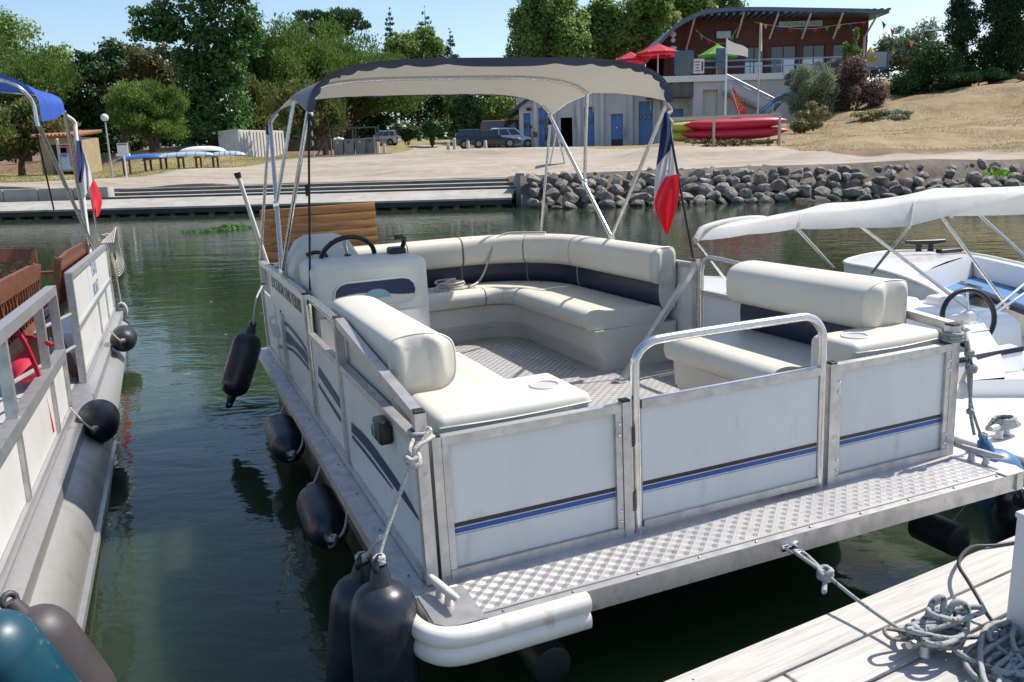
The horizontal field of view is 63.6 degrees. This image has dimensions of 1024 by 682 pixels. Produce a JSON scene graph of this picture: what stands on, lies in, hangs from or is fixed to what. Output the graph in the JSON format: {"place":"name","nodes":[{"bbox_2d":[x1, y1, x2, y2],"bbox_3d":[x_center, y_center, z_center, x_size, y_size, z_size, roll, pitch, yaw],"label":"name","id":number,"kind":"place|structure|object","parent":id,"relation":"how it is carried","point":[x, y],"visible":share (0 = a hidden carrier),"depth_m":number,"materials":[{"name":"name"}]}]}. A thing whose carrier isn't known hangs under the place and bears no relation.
{"place":"outdoors","nodes":[
{"label":"outdoors","id":0,"kind":"place"},
{"bbox_2d":[0,151,336,182],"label":"lawn grass","id":1,"kind":"structure","parent":0,"point":[254,159],"depth_m":53.93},
{"bbox_2d":[0,188,515,219],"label":"quay","id":2,"kind":"structure","parent":0,"point":[475,198],"depth_m":33.04,"materials":[{"name":"concrete"}]},
{"bbox_2d":[0,186,114,201],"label":"wall","id":3,"kind":"structure","parent":2,"relation":"on","point":[27,195],"depth_m":35.92,"materials":[{"name":"concrete"}]},
{"bbox_2d":[0,198,1023,681],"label":"water","id":4,"kind":"structure","parent":0,"point":[214,564],"depth_m":4.33,"materials":[{"name":"liquid"}]},
{"bbox_2d":[0,74,127,631],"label":"party boat","id":5,"kind":"object","parent":4,"relation":"on","point":[54,489],"visible":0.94,"depth_m":4.24,"materials":[{"name":"metal"}]},
{"bbox_2d":[0,263,40,369],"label":"wooden bench","id":6,"kind":"object","parent":5,"relation":"on","point":[19,287],"visible":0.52,"depth_m":5.00,"materials":[{"name":"red wood"}]},
{"bbox_2d":[11,351,35,382],"bbox_3d":[-3.606,0.183,6.167,0.270,0.220,0.756,-7,12,-22],"label":"red cushion","id":7,"kind":"object","parent":5,"relation":"on","point":[21,363],"visible":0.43,"depth_m":5.91,"materials":[{"name":"fabric"}]},
{"bbox_2d":[0,248,49,346],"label":"wooden bench","id":8,"kind":"object","parent":5,"relation":"on","point":[12,256],"visible":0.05,"depth_m":7.58,"materials":[{"name":"red wood"}]},
{"bbox_2d":[7,329,54,431],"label":"red straps","id":9,"kind":"object","parent":5,"relation":"on","point":[20,335],"visible":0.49,"depth_m":4.35,"materials":[{"name":"fabric"}]},
{"bbox_2d":[0,609,80,681],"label":"fender","id":10,"kind":"object","parent":5,"relation":"hanging from","point":[29,652],"visible":1,"depth_m":2.40,"materials":[{"name":"plastic"}]},
{"bbox_2d":[0,590,116,681],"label":"fender","id":11,"kind":"object","parent":5,"relation":"hanging from","point":[65,634],"visible":0.59,"depth_m":2.68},
{"bbox_2d":[41,241,87,377],"bbox_3d":[-4.161,-0.348,7.330,0.680,0.942,2.555,-7,12,-22],"label":"wooden bench","id":12,"kind":"object","parent":5,"relation":"on","point":[65,261],"visible":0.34,"depth_m":6.45,"materials":[{"name":"red wood"}]},
{"bbox_2d":[67,114,101,253],"bbox_3d":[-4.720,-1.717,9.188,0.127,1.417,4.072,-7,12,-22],"label":"flag","id":13,"kind":"object","parent":5,"relation":"attached to","point":[88,182],"visible":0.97,"depth_m":8.40,"materials":[{"name":"multicoloured fabric"}]},
{"bbox_2d":[69,399,119,442],"bbox_3d":[-2.631,0.491,5.242,0.250,0.289,0.573,-7,12,-22],"label":"fender","id":14,"kind":"object","parent":5,"relation":"hanging from","point":[99,419],"visible":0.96,"depth_m":5.11,"materials":[{"name":"black rubber"}]},
{"bbox_2d":[101,227,127,318],"bbox_3d":[-4.755,-0.795,9.897,0.209,1.121,0.317,-7,12,-22],"label":"rope","id":15,"kind":"object","parent":5,"relation":"on","point":[113,240],"visible":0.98,"depth_m":9.98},
{"bbox_2d":[106,325,136,351],"bbox_3d":[-3.692,-0.049,7.833,0.240,0.279,0.573,-7,12,-22],"label":"fender","id":16,"kind":"object","parent":5,"relation":"hanging from","point":[123,338],"visible":1,"depth_m":7.69,"materials":[{"name":"black rubber"}]},
{"bbox_2d":[181,223,260,232],"bbox_3d":[-8.558,-3.304,24.297,2.270,0.296,1.095,-13,17,-41],"label":"water weed","id":17,"kind":"object","parent":4,"relation":"in","point":[224,227],"visible":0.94,"depth_m":24.22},
{"bbox_2d":[258,57,1023,681],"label":"pontoon boat","id":18,"kind":"object","parent":4,"relation":"on","point":[610,421],"visible":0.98,"depth_m":3.28,"materials":[{"name":"metal"}]},
{"bbox_2d":[221,286,262,407],"bbox_3d":[-1.803,0.028,5.844,0.256,0.734,0.767,1,13,11],"label":"fender","id":19,"kind":"object","parent":18,"relation":"hanging from","point":[240,364],"visible":1,"depth_m":5.55,"materials":[{"name":"rubber"}]},
{"bbox_2d":[233,172,269,273],"bbox_3d":[-1.892,-0.792,6.122,0.226,0.915,0.052,-8,13,-22],"label":"boat pole","id":20,"kind":"object","parent":18,"relation":"attached to","point":[237,175],"visible":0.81,"depth_m":6.06,"materials":[{"name":"white metal"}]},
{"bbox_2d":[265,403,304,462],"bbox_3d":[-1.329,0.530,4.827,0.196,0.290,0.623,-8,13,-22],"label":"fender","id":21,"kind":"object","parent":18,"relation":"hanging from","point":[285,437],"visible":0.98,"depth_m":4.68,"materials":[{"name":"rubber"}]},
{"bbox_2d":[296,466,348,549],"bbox_3d":[-0.866,0.747,3.758,0.196,0.302,0.593,-8,13,-22],"label":"fender","id":22,"kind":"object","parent":18,"relation":"hanging from","point":[323,516],"visible":0.98,"depth_m":3.63,"materials":[{"name":"rubber"}]},
{"bbox_2d":[326,535,382,681],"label":"fender","id":23,"kind":"object","parent":18,"relation":"hanging from","point":[339,667],"visible":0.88,"depth_m":2.64,"materials":[{"name":"rubber"}]},
{"bbox_2d":[349,428,430,681],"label":"fender","id":24,"kind":"object","parent":18,"relation":"hanging from","point":[382,613],"visible":1,"depth_m":2.39,"materials":[{"name":"rubber"}]},
{"bbox_2d":[403,426,435,468],"bbox_3d":[-0.281,0.326,2.538,0.093,0.094,0.152,-1,12,2],"label":"rope","id":25,"kind":"object","parent":18,"relation":"attached to","point":[411,460],"visible":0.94,"depth_m":2.50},
{"bbox_2d":[434,231,545,291],"bbox_3d":[-0.192,-0.628,6.402,0.936,0.381,0.292,-8,13,-22],"label":"rope","id":26,"kind":"object","parent":18,"relation":"on","point":[448,284],"visible":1,"depth_m":6.35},
{"bbox_2d":[654,112,693,257],"bbox_3d":[0.950,-0.936,5.011,0.229,0.875,0.221,-8,13,-22],"label":"flag","id":27,"kind":"object","parent":18,"relation":"attached to","point":[666,192],"visible":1,"depth_m":5.02,"materials":[{"name":"multicoloured fabric"}]},
{"bbox_2d":[940,330,977,434],"bbox_3d":[1.867,0.183,3.447,0.174,0.454,0.089,3,13,19],"label":"rope","id":28,"kind":"object","parent":18,"relation":"attached to","point":[972,368],"visible":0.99,"depth_m":3.41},
{"bbox_2d":[965,343,1023,543],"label":"fender","id":29,"kind":"object","parent":18,"relation":"hanging from","point":[984,505],"visible":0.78,"depth_m":3.54,"materials":[{"name":"rubber"}]},
{"bbox_2d":[991,486,1023,540],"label":"fender","id":30,"kind":"object","parent":18,"relation":"hanging from","point":[1005,507],"visible":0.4,"depth_m":3.44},
{"bbox_2d":[665,536,1023,681],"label":"dock","id":31,"kind":"object","parent":4,"relation":"in","point":[850,643],"visible":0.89,"depth_m":2.52,"materials":[{"name":"brown wood"}]},
{"bbox_2d":[793,549,1023,681],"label":"mooring rope","id":32,"kind":"object","parent":31,"relation":"on","point":[935,618],"visible":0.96,"depth_m":2.43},
{"bbox_2d":[906,623,961,658],"bbox_3d":[1.256,0.891,2.459,0.243,0.071,0.040,-9,14,-28],"label":"dock cleat","id":33,"kind":"object","parent":31,"relation":"on","point":[916,642],"visible":0.42,"depth_m":2.43,"materials":[{"name":"metal"}]},
{"bbox_2d":[957,540,1014,628],"bbox_3d":[1.672,0.787,2.866,0.226,0.073,0.718,5,14,29],"label":"cable","id":34,"kind":"object","parent":31,"relation":"on","point":[969,583],"visible":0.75,"depth_m":2.84,"materials":[{"name":"black plastic"}]},
{"bbox_2d":[1005,509,1023,639],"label":"dock post","id":35,"kind":"object","parent":31,"relation":"on","point":[1015,610],"visible":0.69,"depth_m":2.48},
{"bbox_2d":[692,186,1023,502],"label":"tender","id":36,"kind":"object","parent":4,"relation":"on","point":[1000,419],"visible":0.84,"depth_m":5.61,"materials":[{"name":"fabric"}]},
{"bbox_2d":[842,239,1023,395],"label":"day boat","id":37,"kind":"object","parent":4,"relation":"on","point":[955,271],"visible":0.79,"depth_m":7.79,"materials":[{"name":"white plastic"}]},
{"bbox_2d":[0,79,1023,202],"bbox_3d":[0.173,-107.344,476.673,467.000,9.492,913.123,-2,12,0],"label":"ground","id":38,"kind":"structure","parent":0,"point":[418,160],"depth_m":45.17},
{"bbox_2d":[0,5,74,152],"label":"poplar tree","id":39,"kind":"object","parent":38,"relation":"on","point":[7,26],"visible":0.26,"depth_m":93.32,"materials":[{"name":"green plant"}]},
{"bbox_2d":[0,95,81,175],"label":"pine tree","id":40,"kind":"object","parent":38,"relation":"on","point":[17,127],"visible":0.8,"depth_m":54.11,"materials":[{"name":"green plant"}]},
{"bbox_2d":[0,33,88,161],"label":"pine tree","id":41,"kind":"object","parent":38,"relation":"on","point":[31,71],"visible":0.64,"depth_m":75.06,"materials":[{"name":"green plant"}]},
{"bbox_2d":[55,138,75,175],"bbox_3d":[-24.551,-10.054,45.746,1.177,2.321,0.171,-2,12,0],"label":"notice board","id":42,"kind":"object","parent":38,"relation":"on","point":[64,159],"visible":0.55,"depth_m":45.69,"materials":[{"name":"silver metal"}]},
{"bbox_2d":[30,129,101,174],"bbox_3d":[-29.305,-12.367,54.768,3.005,3.269,3.540,-2,12,0],"label":"hut","id":43,"kind":"object","parent":38,"relation":"on","point":[91,147],"visible":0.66,"depth_m":54.32,"materials":[{"name":"wood"}]},
{"bbox_2d":[37,60,138,150],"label":"evergreen tree","id":44,"kind":"object","parent":38,"relation":"on","point":[84,113],"visible":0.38,"depth_m":81.51,"materials":[{"name":"green plant"}]},
{"bbox_2d":[68,36,170,151],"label":"cedar tree","id":45,"kind":"object","parent":38,"relation":"on","point":[102,67],"visible":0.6,"depth_m":78.14,"materials":[{"name":"green plant"}]},
{"bbox_2d":[81,129,177,154],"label":"thicket","id":46,"kind":"object","parent":38,"relation":"on","point":[135,144],"visible":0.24,"depth_m":83.92,"materials":[{"name":"green plant"}]},
{"bbox_2d":[100,74,190,152],"bbox_3d":[-26.820,-16.519,60.781,6.404,6.036,5.673,-7,13,-23],"label":"pine tree","id":47,"kind":"object","parent":38,"relation":"on","point":[144,109],"visible":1,"depth_m":59.87,"materials":[{"name":"green plant"}]},
{"bbox_2d":[117,43,183,148],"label":"rusty tree","id":48,"kind":"object","parent":38,"relation":"on","point":[150,67],"visible":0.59,"depth_m":76.79,"materials":[{"name":"brown plant"}]},
{"bbox_2d":[122,0,268,145],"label":"plane tree","id":49,"kind":"object","parent":38,"relation":"on","point":[204,68],"visible":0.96,"depth_m":69.44,"materials":[{"name":"green plant"}]},
{"bbox_2d":[217,130,283,156],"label":"container","id":50,"kind":"object","parent":38,"relation":"on","point":[248,143],"visible":0.59,"depth_m":69.94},
{"bbox_2d":[229,73,286,143],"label":"pine tree","id":51,"kind":"object","parent":38,"relation":"on","point":[259,93],"visible":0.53,"depth_m":74.15,"materials":[{"name":"green plant"}]},
{"bbox_2d":[229,12,344,138],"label":"pine tree","id":52,"kind":"object","parent":38,"relation":"on","point":[287,60],"visible":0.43,"depth_m":78.68,"materials":[{"name":"green plant"}]},
{"bbox_2d":[75,178,515,199],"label":"steps","id":53,"kind":"structure","parent":38,"relation":"on","point":[362,187],"depth_m":35.68,"materials":[{"name":"concrete"}]},
{"bbox_2d":[145,112,456,146],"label":"wood","id":54,"kind":"object","parent":38,"relation":"on","point":[401,123],"depth_m":154.58,"materials":[{"name":"green plant"}]},
{"bbox_2d":[264,76,352,154],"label":"pine tree","id":55,"kind":"object","parent":38,"relation":"on","point":[334,110],"visible":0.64,"depth_m":69.09,"materials":[{"name":"green plant"}]},
{"bbox_2d":[284,138,332,150],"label":"brown wall","id":56,"kind":"structure","parent":38,"relation":"on","point":[293,144],"depth_m":77.74,"materials":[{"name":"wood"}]},
{"bbox_2d":[293,6,371,42],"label":"pine tree","id":57,"kind":"object","parent":38,"relation":"on","point":[349,16],"visible":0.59,"depth_m":104.46,"materials":[{"name":"green plant"}]},
{"bbox_2d":[312,126,391,157],"bbox_3d":[-11.613,-14.584,60.903,5.785,2.352,2.900,-2,12,0],"label":"bin frame","id":58,"kind":"object","parent":38,"relation":"on","point":[352,128],"visible":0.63,"depth_m":60.73,"materials":[{"name":"metal"}]},
{"bbox_2d":[272,15,432,138],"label":"pine tree","id":59,"kind":"object","parent":38,"relation":"on","point":[352,56],"visible":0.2,"depth_m":84.44,"materials":[{"name":"green plant"}]},
{"bbox_2d":[325,112,396,147],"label":"thicket","id":60,"kind":"object","parent":38,"relation":"on","point":[380,119],"visible":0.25,"depth_m":93.83,"materials":[{"name":"green plant"}]},
{"bbox_2d":[372,130,401,145],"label":"parked car","id":61,"kind":"object","parent":38,"relation":"on","point":[391,137],"visible":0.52,"depth_m":82.65,"materials":[{"name":"silver metal"}]},
{"bbox_2d":[394,124,422,144],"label":"shrub","id":62,"kind":"object","parent":38,"relation":"on","point":[408,133],"visible":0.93,"depth_m":89.30,"materials":[{"name":"green plant"}]},
{"bbox_2d":[384,24,446,140],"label":"broadleaf tree","id":63,"kind":"object","parent":38,"relation":"on","point":[416,44],"visible":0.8,"depth_m":101.88,"materials":[{"name":"green plant"}]},
{"bbox_2d":[390,95,461,144],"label":"broadleaf tree","id":64,"kind":"object","parent":38,"relation":"on","point":[435,104],"visible":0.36,"depth_m":95.01,"materials":[{"name":"green plant"}]},
{"bbox_2d":[420,112,452,146],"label":"shrub","id":65,"kind":"object","parent":38,"relation":"on","point":[437,127],"visible":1,"depth_m":79.04,"materials":[{"name":"green plant"}]},
{"bbox_2d":[446,94,486,129],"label":"evergreen tree","id":66,"kind":"object","parent":38,"relation":"on","point":[465,111],"visible":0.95,"depth_m":85.73,"materials":[{"name":"green plant"}]},
{"bbox_2d":[455,129,495,148],"bbox_3d":[-2.598,-15.411,62.943,3.792,1.421,1.880,-3,12,-4],"label":"parked car","id":67,"kind":"object","parent":38,"relation":"on","point":[462,136],"visible":0.3,"depth_m":62.15,"materials":[{"name":"blue"}]},
{"bbox_2d":[437,94,517,127],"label":"broadleaf tree","id":68,"kind":"object","parent":38,"relation":"on","point":[497,107],"visible":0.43,"depth_m":93.31,"materials":[{"name":"green plant"}]},
{"bbox_2d":[467,130,520,147],"bbox_3d":[-1.333,-14.777,60.429,3.942,1.271,1.880,-3,12,-4],"label":"parked car","id":69,"kind":"object","parent":38,"relation":"on","point":[490,137],"visible":0.93,"depth_m":59.69,"materials":[{"name":"black"}]},
{"bbox_2d":[480,120,518,131],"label":"parked van","id":70,"kind":"object","parent":38,"relation":"on","point":[487,125],"visible":0.04,"depth_m":68.14,"materials":[{"name":"red"}]},
{"bbox_2d":[490,127,531,146],"bbox_3d":[-0.048,-16.131,65.669,4.192,1.601,1.980,-2,12,-3],"label":"parked car","id":71,"kind":"object","parent":38,"relation":"on","point":[514,132],"visible":0.4,"depth_m":64.89,"materials":[{"name":"grey"}]},
{"bbox_2d":[503,0,596,57],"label":"poplar tree","id":72,"kind":"object","parent":38,"relation":"on","point":[545,28],"visible":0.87,"depth_m":85.39,"materials":[{"name":"green plant"}]},
{"bbox_2d":[551,0,628,59],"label":"poplar tree","id":73,"kind":"object","parent":38,"relation":"on","point":[600,18],"visible":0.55,"depth_m":87.88,"materials":[{"name":"green plant"}]},
{"bbox_2d":[506,93,687,147],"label":"boat house","id":74,"kind":"structure","parent":38,"relation":"on","point":[615,119],"depth_m":64.82,"materials":[{"name":"white paint"}]},
{"bbox_2d":[539,108,546,146],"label":"door","id":75,"kind":"structure","parent":74,"relation":"in","point":[542,114],"depth_m":65.09,"materials":[{"name":"blue paint"}]},
{"bbox_2d":[611,114,622,145],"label":"door","id":76,"kind":"structure","parent":74,"relation":"in","point":[616,119],"depth_m":65.20,"materials":[{"name":"blue paint"}]},
{"bbox_2d":[639,101,652,144],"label":"door","id":77,"kind":"structure","parent":74,"relation":"in","point":[645,114],"depth_m":65.07,"materials":[{"name":"blue paint"}]},
{"bbox_2d":[602,0,681,66],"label":"poplar tree","id":78,"kind":"object","parent":38,"relation":"on","point":[649,20],"visible":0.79,"depth_m":87.13,"materials":[{"name":"green plant"}]},
{"bbox_2d":[671,0,748,20],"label":"poplar tree","id":79,"kind":"object","parent":38,"relation":"on","point":[686,8],"visible":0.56,"depth_m":90.15,"materials":[{"name":"green plant"}]},
{"bbox_2d":[671,113,780,146],"bbox_3d":[11.272,-11.190,44.614,5.884,1.898,2.000,-2,12,0],"label":"kayak rack","id":80,"kind":"object","parent":38,"relation":"on","point":[727,117],"visible":0.4,"depth_m":43.61,"materials":[{"name":"beige"}]},
{"bbox_2d":[681,127,788,140],"bbox_3d":[11.960,-11.122,44.347,5.746,0.642,1.020,-2,12,0],"label":"kayak","id":81,"kind":"object","parent":80,"relation":"on","point":[750,133],"visible":0.87,"depth_m":43.96,"materials":[{"name":"red plastic"}]},
{"bbox_2d":[684,117,786,129],"bbox_3d":[11.964,-11.616,44.238,5.530,0.653,1.020,-2,12,0],"label":"kayak","id":82,"kind":"object","parent":80,"relation":"on","point":[743,123],"visible":0.98,"depth_m":43.86,"materials":[{"name":"red plastic"}]},
{"bbox_2d":[684,138,784,146],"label":"weeds","id":83,"kind":"object","parent":38,"relation":"on","point":[736,142],"visible":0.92,"depth_m":44.07,"materials":[{"name":"green plant"}]},
{"bbox_2d":[723,38,747,142],"bbox_3d":[13.043,-14.517,48.093,1.320,5.917,0.200,-2,12,0],"label":"flagpole","id":84,"kind":"object","parent":38,"relation":"on","point":[735,49],"visible":0.93,"depth_m":47.62,"materials":[{"name":"white"}]},
{"bbox_2d":[646,56,841,122],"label":"terrace","id":85,"kind":"structure","parent":38,"relation":"on","point":[704,95],"depth_m":62.34,"materials":[{"name":"white concrete"}]},
{"bbox_2d":[636,43,677,72],"bbox_3d":[11.212,-21.501,63.439,3.292,2.565,3.292,1,13,11],"label":"parasol","id":86,"kind":"object","parent":85,"relation":"on","point":[657,51],"visible":0.91,"depth_m":62.72,"materials":[{"name":"red fabric"}]},
{"bbox_2d":[674,50,693,74],"bbox_3d":[12.944,-20.938,62.141,1.423,1.718,0.080,-2,12,0],"label":"wind screen","id":87,"kind":"object","parent":85,"relation":"on","point":[683,62],"visible":1,"depth_m":62.13,"materials":[{"name":"blue paint"}]},
{"bbox_2d":[703,90,715,119],"bbox_3d":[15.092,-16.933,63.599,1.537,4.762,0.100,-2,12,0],"label":"recess door","id":88,"kind":"structure","parent":85,"relation":"in","point":[709,96],"depth_m":63.27,"materials":[{"name":"beige plastic"}]},
{"bbox_2d":[639,7,890,75],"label":"pavilion","id":89,"kind":"structure","parent":85,"relation":"on","point":[719,25],"depth_m":67.31,"materials":[{"name":"brown wood"}]},
{"bbox_2d":[744,46,763,73],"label":"window","id":90,"kind":"structure","parent":89,"relation":"in","point":[753,52],"depth_m":67.90,"materials":[{"name":"grey glass"}]},
{"bbox_2d":[770,45,795,72],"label":"window","id":91,"kind":"structure","parent":89,"relation":"in","point":[788,51],"depth_m":67.88,"materials":[{"name":"grey glass"}]},
{"bbox_2d":[802,44,824,70],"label":"window","id":92,"kind":"structure","parent":89,"relation":"in","point":[818,50],"depth_m":67.81,"materials":[{"name":"grey glass"}]},
{"bbox_2d":[788,100,830,132],"bbox_3d":[18.221,-13.560,50.412,2.614,2.208,1.904,-2,12,0],"label":"shrub","id":93,"kind":"object","parent":38,"relation":"on","point":[803,122],"visible":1,"depth_m":50.21,"materials":[{"name":"green plant"}]},
{"bbox_2d":[784,61,840,116],"bbox_3d":[20.456,-16.927,56.034,3.790,4.192,2.820,-2,12,0],"label":"shrub","id":94,"kind":"object","parent":38,"relation":"on","point":[822,88],"visible":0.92,"depth_m":55.77,"materials":[{"name":"green plant"}]},
{"bbox_2d":[782,57,843,87],"bbox_3d":[21.838,-17.902,58.328,5.612,4.051,2.464,-2,12,0],"label":"shrub","id":95,"kind":"object","parent":38,"relation":"on","point":[789,76],"visible":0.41,"depth_m":57.77,"materials":[{"name":"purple plant"}]},
{"bbox_2d":[841,27,862,104],"bbox_3d":[23.918,-19.218,58.378,1.348,5.598,1.260,-11,15,-36],"label":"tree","id":96,"kind":"object","parent":38,"relation":"on","point":[847,48],"visible":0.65,"depth_m":57.92,"materials":[{"name":"green plant"}]},
{"bbox_2d":[833,53,890,112],"bbox_3d":[23.596,-17.462,56.645,4.330,4.425,3.206,7,15,34],"label":"shrub","id":97,"kind":"object","parent":38,"relation":"on","point":[855,85],"visible":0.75,"depth_m":56.11,"materials":[{"name":"purple plant"}]},
{"bbox_2d":[850,108,887,121],"bbox_3d":[22.665,-14.217,52.170,2.395,0.993,1.858,-9,14,-29],"label":"shrub","id":98,"kind":"object","parent":38,"relation":"on","point":[871,114],"visible":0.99,"depth_m":51.76,"materials":[{"name":"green plant"}]},
{"bbox_2d":[752,79,1023,151],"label":"dry grass","id":99,"kind":"structure","parent":38,"relation":"on","point":[828,149],"depth_m":46.27,"materials":[{"name":"plant"}]},
{"bbox_2d":[866,16,941,78],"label":"olive tree","id":100,"kind":"object","parent":38,"relation":"on","point":[900,53],"visible":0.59,"depth_m":79.14,"materials":[{"name":"green plant"}]},
{"bbox_2d":[885,36,980,95],"bbox_3d":[31.504,-20.379,62.301,6.483,4.721,5.704,-9,14,-29],"label":"hedge","id":101,"kind":"object","parent":38,"relation":"on","point":[917,75],"visible":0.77,"depth_m":61.18,"materials":[{"name":"green plant"}]},
{"bbox_2d":[928,71,983,89],"bbox_3d":[32.116,-18.735,59.374,3.817,1.627,4.338,-2,12,0],"label":"juniper","id":102,"kind":"object","parent":38,"relation":"on","point":[955,79],"visible":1,"depth_m":59.28,"materials":[{"name":"green plant"}]},
{"bbox_2d":[938,0,983,87],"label":"cypress tree","id":103,"kind":"object","parent":38,"relation":"on","point":[963,31],"visible":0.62,"depth_m":62.07,"materials":[{"name":"green plant"}]},
{"bbox_2d":[970,0,1016,82],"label":"cypress tree","id":104,"kind":"object","parent":38,"relation":"on","point":[991,13],"visible":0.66,"depth_m":61.36,"materials":[{"name":"green plant"}]},
{"bbox_2d":[977,67,1016,82],"bbox_3d":[35.130,-19.371,60.415,3.231,1.333,2.813,-12,16,-38],"label":"shrub","id":105,"kind":"object","parent":38,"relation":"on","point":[990,74],"visible":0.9,"depth_m":59.92,"materials":[{"name":"green plant"}]},
{"bbox_2d":[994,0,1023,80],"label":"cypress tree","id":106,"kind":"object","parent":38,"relation":"on","point":[1012,51],"visible":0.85,"depth_m":60.41,"materials":[{"name":"green plant"}]},
{"bbox_2d":[0,0,1023,146],"label":"sky","id":107,"kind":"structure","parent":0,"point":[479,29],"materials":[{"name":"blue"}]},
{"bbox_2d":[520,158,1023,208],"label":"stone bank","id":108,"kind":"structure","parent":0,"point":[763,183],"depth_m":30.36,"materials":[{"name":"stone"}]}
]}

